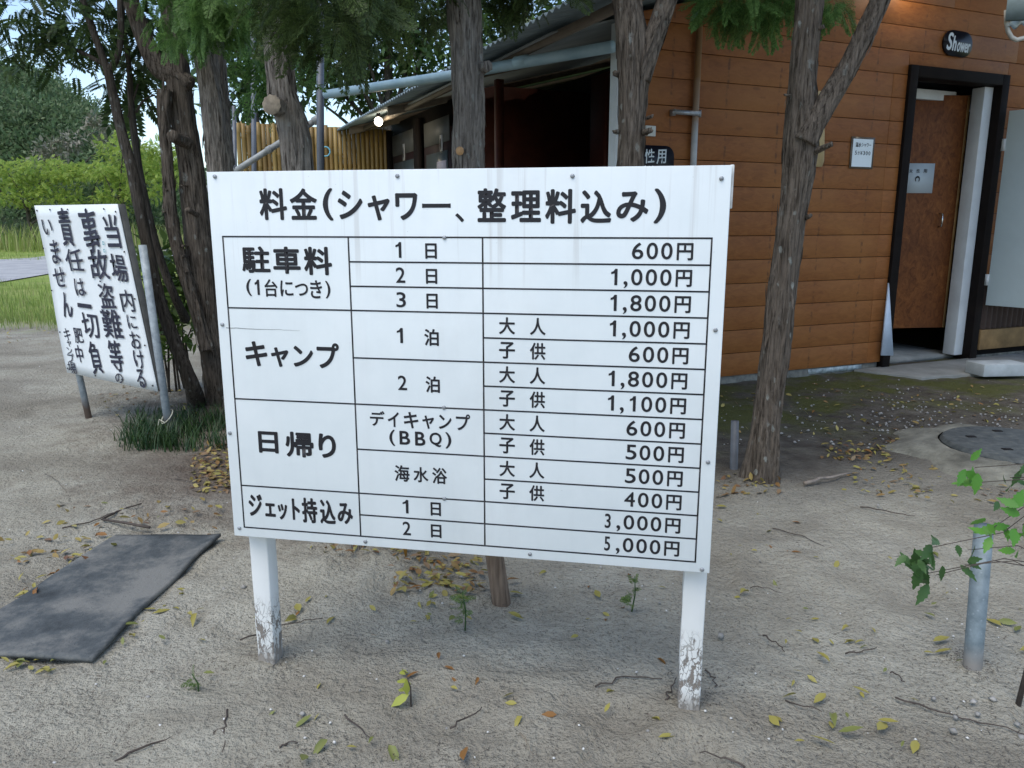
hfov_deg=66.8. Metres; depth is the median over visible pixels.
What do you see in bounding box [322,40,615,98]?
gutter pipe
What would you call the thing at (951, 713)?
twig
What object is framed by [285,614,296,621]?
fallen leaf
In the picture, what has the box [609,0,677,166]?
conifer tree
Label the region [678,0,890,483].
conifer tree
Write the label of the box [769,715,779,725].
fallen leaf
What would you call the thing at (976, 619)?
galvanised post
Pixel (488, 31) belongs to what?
broadleaf tree
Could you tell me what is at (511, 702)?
fallen leaf
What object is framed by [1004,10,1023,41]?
drain hose
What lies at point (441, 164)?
paper notice
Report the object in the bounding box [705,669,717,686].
twig
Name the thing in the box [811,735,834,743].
fallen leaf
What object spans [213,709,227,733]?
twig
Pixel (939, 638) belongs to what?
fallen leaf
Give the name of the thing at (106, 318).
notice board
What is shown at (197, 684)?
seedling
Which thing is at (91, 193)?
dark bush
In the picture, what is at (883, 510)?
twig
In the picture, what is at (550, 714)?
fallen leaf
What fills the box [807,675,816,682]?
fallen leaf
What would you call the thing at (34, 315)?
grass
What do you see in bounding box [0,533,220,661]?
rubber mat
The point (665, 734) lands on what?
fallen leaf
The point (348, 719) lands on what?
twig
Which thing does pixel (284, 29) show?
conifer tree
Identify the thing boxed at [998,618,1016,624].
fallen leaf
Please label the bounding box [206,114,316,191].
brace pipe
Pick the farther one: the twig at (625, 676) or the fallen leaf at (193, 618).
the fallen leaf at (193, 618)
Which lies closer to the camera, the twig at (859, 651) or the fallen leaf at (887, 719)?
the fallen leaf at (887, 719)
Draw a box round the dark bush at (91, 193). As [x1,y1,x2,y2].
[0,149,181,232]
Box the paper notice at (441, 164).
[437,160,446,168]
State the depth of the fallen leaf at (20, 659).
1.88 m
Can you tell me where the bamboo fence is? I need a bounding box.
[236,121,391,171]
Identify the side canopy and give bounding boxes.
[1005,0,1023,28]
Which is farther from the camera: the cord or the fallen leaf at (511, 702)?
the cord
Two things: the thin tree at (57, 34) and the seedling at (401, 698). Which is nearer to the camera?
the seedling at (401, 698)
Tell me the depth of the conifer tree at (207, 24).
3.79 m
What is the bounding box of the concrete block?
[965,360,1023,376]
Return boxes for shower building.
[337,0,1023,383]
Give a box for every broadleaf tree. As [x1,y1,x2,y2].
[189,0,352,144]
[253,0,491,129]
[428,0,563,66]
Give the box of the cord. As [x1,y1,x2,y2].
[158,409,172,424]
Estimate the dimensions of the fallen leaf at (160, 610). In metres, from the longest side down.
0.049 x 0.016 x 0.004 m
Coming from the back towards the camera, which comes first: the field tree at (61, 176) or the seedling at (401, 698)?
the field tree at (61, 176)
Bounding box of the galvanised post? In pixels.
[963,522,993,670]
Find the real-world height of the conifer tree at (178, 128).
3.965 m
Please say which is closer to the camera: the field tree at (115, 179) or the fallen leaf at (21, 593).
the fallen leaf at (21, 593)
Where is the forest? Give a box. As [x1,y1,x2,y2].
[0,56,209,239]
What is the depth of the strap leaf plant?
3.80 m
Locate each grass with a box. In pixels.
[0,222,184,251]
[0,248,187,330]
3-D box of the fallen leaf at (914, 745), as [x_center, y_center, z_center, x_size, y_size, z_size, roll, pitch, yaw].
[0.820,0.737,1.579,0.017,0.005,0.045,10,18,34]
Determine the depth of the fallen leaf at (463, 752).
1.54 m
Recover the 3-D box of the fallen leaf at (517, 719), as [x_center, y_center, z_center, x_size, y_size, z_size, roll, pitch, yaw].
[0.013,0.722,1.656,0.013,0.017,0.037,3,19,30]
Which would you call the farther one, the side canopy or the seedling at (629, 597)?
the side canopy
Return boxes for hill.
[0,92,182,246]
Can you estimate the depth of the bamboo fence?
8.94 m
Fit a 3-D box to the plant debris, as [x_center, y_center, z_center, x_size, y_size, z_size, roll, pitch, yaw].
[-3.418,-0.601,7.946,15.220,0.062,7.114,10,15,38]
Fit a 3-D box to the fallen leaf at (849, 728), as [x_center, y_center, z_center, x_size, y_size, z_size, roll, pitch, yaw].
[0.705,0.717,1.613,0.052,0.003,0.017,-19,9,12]
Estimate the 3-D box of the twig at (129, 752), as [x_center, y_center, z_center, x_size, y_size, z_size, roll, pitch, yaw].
[-0.743,0.736,1.575,0.121,0.009,0.011,-10,16,-41]
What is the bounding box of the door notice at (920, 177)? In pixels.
[907,163,934,192]
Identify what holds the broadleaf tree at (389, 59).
on the ground at (92, 465)
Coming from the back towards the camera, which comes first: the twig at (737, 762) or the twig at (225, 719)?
the twig at (225, 719)
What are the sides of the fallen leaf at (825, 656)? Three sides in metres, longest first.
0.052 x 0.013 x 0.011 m
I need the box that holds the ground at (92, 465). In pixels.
[0,247,1023,767]
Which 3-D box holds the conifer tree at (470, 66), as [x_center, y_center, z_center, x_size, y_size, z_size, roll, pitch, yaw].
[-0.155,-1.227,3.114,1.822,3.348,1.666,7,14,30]
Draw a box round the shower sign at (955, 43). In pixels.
[942,30,972,57]
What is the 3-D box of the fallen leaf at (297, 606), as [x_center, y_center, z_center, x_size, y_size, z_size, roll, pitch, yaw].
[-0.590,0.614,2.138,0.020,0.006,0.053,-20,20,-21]
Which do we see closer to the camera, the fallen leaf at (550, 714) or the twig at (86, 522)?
the fallen leaf at (550, 714)
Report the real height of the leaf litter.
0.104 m
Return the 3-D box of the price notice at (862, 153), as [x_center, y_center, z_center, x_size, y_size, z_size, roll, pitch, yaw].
[2.364,-1.559,5.238,0.212,0.205,0.004,-5,13,-23]
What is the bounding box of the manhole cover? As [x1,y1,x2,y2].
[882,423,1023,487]
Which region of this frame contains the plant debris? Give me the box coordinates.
[1,332,1023,767]
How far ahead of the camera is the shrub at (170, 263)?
4.71 m
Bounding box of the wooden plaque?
[816,91,824,166]
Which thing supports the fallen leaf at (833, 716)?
on the ground at (92, 465)
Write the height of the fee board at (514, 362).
1.275 m
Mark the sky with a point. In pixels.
(330, 119)
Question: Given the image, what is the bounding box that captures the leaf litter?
[0,327,1023,595]
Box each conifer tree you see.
[124,0,223,406]
[147,0,327,413]
[226,0,439,549]
[356,0,594,168]
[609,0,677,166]
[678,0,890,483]
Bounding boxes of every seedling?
[180,665,200,691]
[391,669,411,706]
[449,585,475,630]
[620,574,641,611]
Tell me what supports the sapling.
on the ground at (92, 465)
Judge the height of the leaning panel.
0.519 m
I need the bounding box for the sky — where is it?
[0,0,564,167]
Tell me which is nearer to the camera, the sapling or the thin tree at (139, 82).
the sapling
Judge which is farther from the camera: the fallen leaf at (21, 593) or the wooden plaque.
the wooden plaque
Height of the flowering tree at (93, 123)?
5.907 m
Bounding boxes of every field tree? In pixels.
[0,154,101,248]
[84,130,178,216]
[90,133,178,199]
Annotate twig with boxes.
[62,512,113,528]
[101,503,150,528]
[114,736,171,761]
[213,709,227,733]
[240,618,322,640]
[279,741,297,747]
[344,714,369,737]
[450,707,481,728]
[519,732,533,757]
[595,676,661,686]
[665,678,675,699]
[699,751,745,767]
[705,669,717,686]
[762,634,784,651]
[772,528,822,545]
[785,699,821,711]
[845,647,876,653]
[860,506,912,515]
[895,696,1023,734]
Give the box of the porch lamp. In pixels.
[374,113,382,125]
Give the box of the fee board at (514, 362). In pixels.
[206,164,734,710]
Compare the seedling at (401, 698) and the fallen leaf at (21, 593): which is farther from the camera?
the fallen leaf at (21, 593)
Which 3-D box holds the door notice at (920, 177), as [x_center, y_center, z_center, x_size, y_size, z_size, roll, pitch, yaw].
[3.064,-1.555,5.864,0.266,0.218,0.004,-2,12,-8]
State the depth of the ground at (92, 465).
2.06 m
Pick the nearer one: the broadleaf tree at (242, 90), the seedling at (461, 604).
the seedling at (461, 604)
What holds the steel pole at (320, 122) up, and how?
on the ground at (92, 465)
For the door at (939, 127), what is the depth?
5.95 m
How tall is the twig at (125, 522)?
0.013 m
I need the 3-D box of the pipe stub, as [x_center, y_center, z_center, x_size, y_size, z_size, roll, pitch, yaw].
[0.944,0.300,3.296,0.043,0.295,0.033,0,12,0]
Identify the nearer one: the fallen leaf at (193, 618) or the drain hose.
the fallen leaf at (193, 618)
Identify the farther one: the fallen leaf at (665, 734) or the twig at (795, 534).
the twig at (795, 534)
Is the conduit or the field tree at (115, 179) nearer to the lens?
the conduit
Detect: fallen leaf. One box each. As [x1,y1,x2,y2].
[4,661,17,669]
[12,658,25,662]
[15,590,27,596]
[153,609,168,612]
[190,613,196,626]
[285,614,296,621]
[294,603,301,610]
[296,714,311,727]
[300,754,308,759]
[313,739,327,753]
[388,745,398,761]
[420,581,433,586]
[455,571,468,576]
[459,747,467,759]
[505,700,516,704]
[509,611,522,618]
[515,716,521,725]
[542,711,556,716]
[594,590,600,596]
[604,703,609,711]
[659,733,670,736]
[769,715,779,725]
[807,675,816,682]
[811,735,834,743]
[814,693,825,702]
[816,651,829,660]
[829,712,836,725]
[839,726,862,731]
[853,686,868,692]
[877,721,887,729]
[879,718,897,721]
[910,740,919,752]
[933,635,948,640]
[935,648,950,651]
[987,619,1001,625]
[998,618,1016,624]
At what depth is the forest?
43.17 m
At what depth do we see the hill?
37.94 m
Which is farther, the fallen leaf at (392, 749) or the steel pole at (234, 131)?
the steel pole at (234, 131)
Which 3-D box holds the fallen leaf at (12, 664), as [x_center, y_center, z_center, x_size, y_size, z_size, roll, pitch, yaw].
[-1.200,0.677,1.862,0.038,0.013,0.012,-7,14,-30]
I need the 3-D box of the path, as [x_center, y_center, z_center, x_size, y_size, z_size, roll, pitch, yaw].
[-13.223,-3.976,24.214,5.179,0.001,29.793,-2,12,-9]
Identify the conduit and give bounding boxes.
[669,13,702,165]
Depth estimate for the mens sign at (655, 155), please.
4.61 m
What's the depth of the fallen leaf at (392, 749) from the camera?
1.57 m
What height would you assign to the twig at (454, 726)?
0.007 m
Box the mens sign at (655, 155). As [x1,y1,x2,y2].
[644,145,673,165]
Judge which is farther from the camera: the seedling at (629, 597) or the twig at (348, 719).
the seedling at (629, 597)
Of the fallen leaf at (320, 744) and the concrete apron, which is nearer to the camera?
the fallen leaf at (320, 744)
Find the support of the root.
on the ground at (92, 465)
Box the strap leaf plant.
[107,399,227,454]
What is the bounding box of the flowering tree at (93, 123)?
[24,109,119,192]
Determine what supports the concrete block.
on the concrete apron
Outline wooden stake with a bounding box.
[485,555,510,606]
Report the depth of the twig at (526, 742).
1.59 m
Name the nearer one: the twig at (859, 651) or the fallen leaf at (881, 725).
the fallen leaf at (881, 725)
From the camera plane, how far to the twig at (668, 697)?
1.76 m
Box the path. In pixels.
[0,248,172,280]
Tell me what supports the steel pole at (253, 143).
on the ground at (92, 465)
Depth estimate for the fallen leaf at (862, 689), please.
1.76 m
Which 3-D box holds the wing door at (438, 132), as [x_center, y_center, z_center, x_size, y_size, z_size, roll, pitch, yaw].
[-0.725,-1.579,7.726,0.052,2.010,0.826,-5,13,-23]
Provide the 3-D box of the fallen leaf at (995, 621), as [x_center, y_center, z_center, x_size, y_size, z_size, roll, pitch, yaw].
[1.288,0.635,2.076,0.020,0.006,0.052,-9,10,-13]
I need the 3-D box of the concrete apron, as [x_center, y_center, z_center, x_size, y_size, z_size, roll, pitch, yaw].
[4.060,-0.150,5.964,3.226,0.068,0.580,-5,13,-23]
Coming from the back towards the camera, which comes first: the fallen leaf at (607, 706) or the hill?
the hill
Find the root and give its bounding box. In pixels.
[803,472,851,484]
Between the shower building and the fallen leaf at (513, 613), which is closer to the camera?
the fallen leaf at (513, 613)
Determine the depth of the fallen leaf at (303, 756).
1.53 m
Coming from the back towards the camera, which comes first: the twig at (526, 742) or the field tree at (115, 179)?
the field tree at (115, 179)
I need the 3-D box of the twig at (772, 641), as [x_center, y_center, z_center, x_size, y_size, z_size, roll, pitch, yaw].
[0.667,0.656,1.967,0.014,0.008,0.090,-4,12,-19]
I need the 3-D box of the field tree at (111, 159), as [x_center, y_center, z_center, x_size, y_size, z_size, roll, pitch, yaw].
[-15.779,-8.247,33.198,4.433,4.768,2.707,0,12,0]
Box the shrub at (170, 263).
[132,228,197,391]
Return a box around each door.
[392,129,413,169]
[424,115,452,168]
[893,95,970,327]
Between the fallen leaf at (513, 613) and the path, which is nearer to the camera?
the fallen leaf at (513, 613)
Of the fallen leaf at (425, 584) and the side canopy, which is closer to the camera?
the fallen leaf at (425, 584)
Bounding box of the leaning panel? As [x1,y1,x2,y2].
[880,283,892,355]
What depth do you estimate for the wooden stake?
2.15 m
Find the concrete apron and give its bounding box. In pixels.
[854,353,1023,379]
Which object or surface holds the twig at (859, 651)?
on the ground at (92, 465)
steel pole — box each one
[232,106,236,167]
[250,34,256,170]
[316,3,323,170]
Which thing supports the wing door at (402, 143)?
in the shower building
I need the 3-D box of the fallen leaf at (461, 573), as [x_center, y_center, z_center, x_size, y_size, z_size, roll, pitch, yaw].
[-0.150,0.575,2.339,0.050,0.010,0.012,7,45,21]
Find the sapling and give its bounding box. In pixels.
[895,448,1023,706]
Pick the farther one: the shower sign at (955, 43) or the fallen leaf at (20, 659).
the shower sign at (955, 43)
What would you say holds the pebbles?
on the ground at (92, 465)
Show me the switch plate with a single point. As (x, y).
(653, 134)
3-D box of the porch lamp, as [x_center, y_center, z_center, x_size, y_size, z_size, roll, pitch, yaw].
[-1.330,-2.633,7.726,0.084,0.122,0.084,0,12,0]
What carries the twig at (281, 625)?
on the ground at (92, 465)
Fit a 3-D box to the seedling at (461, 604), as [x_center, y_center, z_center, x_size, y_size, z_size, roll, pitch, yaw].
[-0.129,0.586,2.021,0.072,0.150,0.060,0,12,0]
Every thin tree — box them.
[0,0,205,407]
[77,0,190,322]
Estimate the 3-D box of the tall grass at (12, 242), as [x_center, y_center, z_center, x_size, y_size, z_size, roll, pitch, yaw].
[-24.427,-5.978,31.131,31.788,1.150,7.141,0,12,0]
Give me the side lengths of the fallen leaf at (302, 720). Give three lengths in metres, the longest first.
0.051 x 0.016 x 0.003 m
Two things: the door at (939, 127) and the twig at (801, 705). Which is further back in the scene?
the door at (939, 127)
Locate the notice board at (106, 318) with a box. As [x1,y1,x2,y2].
[34,204,172,433]
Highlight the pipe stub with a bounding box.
[730,420,738,469]
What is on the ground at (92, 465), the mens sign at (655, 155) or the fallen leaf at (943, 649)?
the fallen leaf at (943, 649)
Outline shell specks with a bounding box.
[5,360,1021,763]
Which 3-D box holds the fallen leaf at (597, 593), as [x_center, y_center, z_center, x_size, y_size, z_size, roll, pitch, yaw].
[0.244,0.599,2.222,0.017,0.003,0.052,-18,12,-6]
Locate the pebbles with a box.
[146,379,1023,739]
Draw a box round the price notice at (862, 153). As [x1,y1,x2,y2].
[849,137,874,168]
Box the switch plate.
[645,125,655,136]
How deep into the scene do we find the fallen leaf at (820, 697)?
1.74 m

